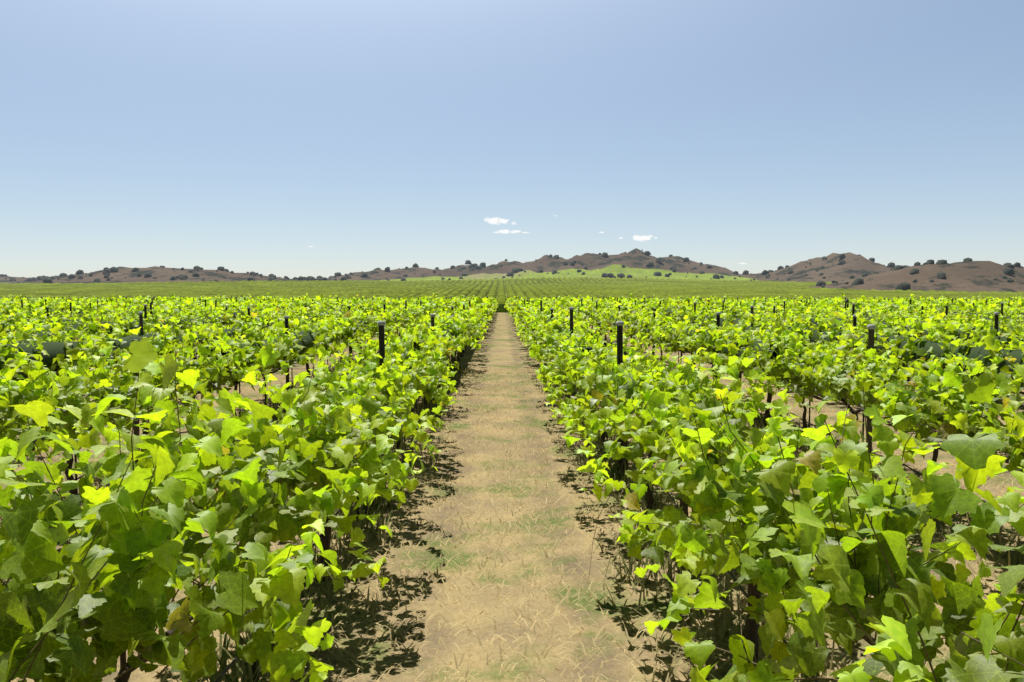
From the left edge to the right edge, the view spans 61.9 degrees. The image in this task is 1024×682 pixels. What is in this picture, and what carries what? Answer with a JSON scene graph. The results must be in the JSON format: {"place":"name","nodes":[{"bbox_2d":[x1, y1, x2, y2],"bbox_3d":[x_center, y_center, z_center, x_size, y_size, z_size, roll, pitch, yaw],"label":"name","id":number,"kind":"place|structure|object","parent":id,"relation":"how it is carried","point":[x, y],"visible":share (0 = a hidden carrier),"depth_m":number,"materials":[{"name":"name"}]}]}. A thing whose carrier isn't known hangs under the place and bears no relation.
{"place":"outdoors","nodes":[
{"label":"outdoors","id":0,"kind":"place"},
{"bbox_2d":[309,219,656,246],"bbox_3d":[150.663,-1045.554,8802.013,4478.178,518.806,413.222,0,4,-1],"label":"cloud","id":1,"kind":"structure","parent":0,"point":[504,231],"depth_m":8908.85,"materials":[{"name":"white"}]},
{"bbox_2d":[0,248,1023,681],"bbox_3d":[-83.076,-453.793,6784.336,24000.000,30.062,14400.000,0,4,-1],"label":"ground","id":2,"kind":"structure","parent":0,"point":[502,346],"depth_m":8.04,"materials":[{"name":"beige soil"}]},
{"bbox_2d":[1,295,1011,478],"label":"trellis posts","id":3,"kind":"object","parent":2,"relation":"on","point":[871,328],"visible":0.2,"depth_m":17.45,"materials":[{"name":"black wood"}]},
{"bbox_2d":[0,250,1022,290],"bbox_3d":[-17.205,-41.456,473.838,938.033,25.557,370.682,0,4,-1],"label":"hill shrubs","id":4,"kind":"object","parent":2,"relation":"on","point":[822,284],"visible":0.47,"depth_m":479.03,"materials":[{"name":"plant"}]},
{"bbox_2d":[0,294,1023,397],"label":"vine leaves","id":5,"kind":"object","parent":2,"relation":"on","point":[533,329],"visible":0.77,"depth_m":19.68,"materials":[{"name":"green plant"}]},
{"bbox_2d":[0,293,1023,322],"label":"vine leaves","id":6,"kind":"object","parent":2,"relation":"on","point":[489,305],"visible":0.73,"depth_m":51.11,"materials":[{"name":"green plant"}]},
{"bbox_2d":[0,300,1023,681],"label":"vine","id":7,"kind":"object","parent":2,"relation":"on","point":[53,349],"depth_m":13.83,"materials":[{"name":"green plant"}]},
{"bbox_2d":[0,312,1023,681],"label":"vine leaves","id":8,"kind":"object","parent":7,"relation":"attached to","point":[154,556],"visible":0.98,"depth_m":3.44,"materials":[{"name":"green plant"}]},
{"bbox_2d":[0,277,1023,303],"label":"vine rows","id":9,"kind":"object","parent":2,"relation":"on","point":[575,287],"visible":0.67,"depth_m":302.53,"materials":[{"name":"green plant"}]},
{"bbox_2d":[52,336,985,681],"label":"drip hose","id":10,"kind":"object","parent":2,"relation":"on","point":[222,674],"visible":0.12,"depth_m":7.29,"materials":[{"name":"black"}]},
{"bbox_2d":[0,309,1023,681],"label":"vine stems","id":11,"kind":"object","parent":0,"point":[932,429],"visible":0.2,"depth_m":3.43,"materials":[{"name":"plant"}]},
{"bbox_2d":[0,0,1023,278],"label":"sky","id":12,"kind":"structure","parent":0,"point":[238,136],"materials":[{"name":"blue"}]}
]}

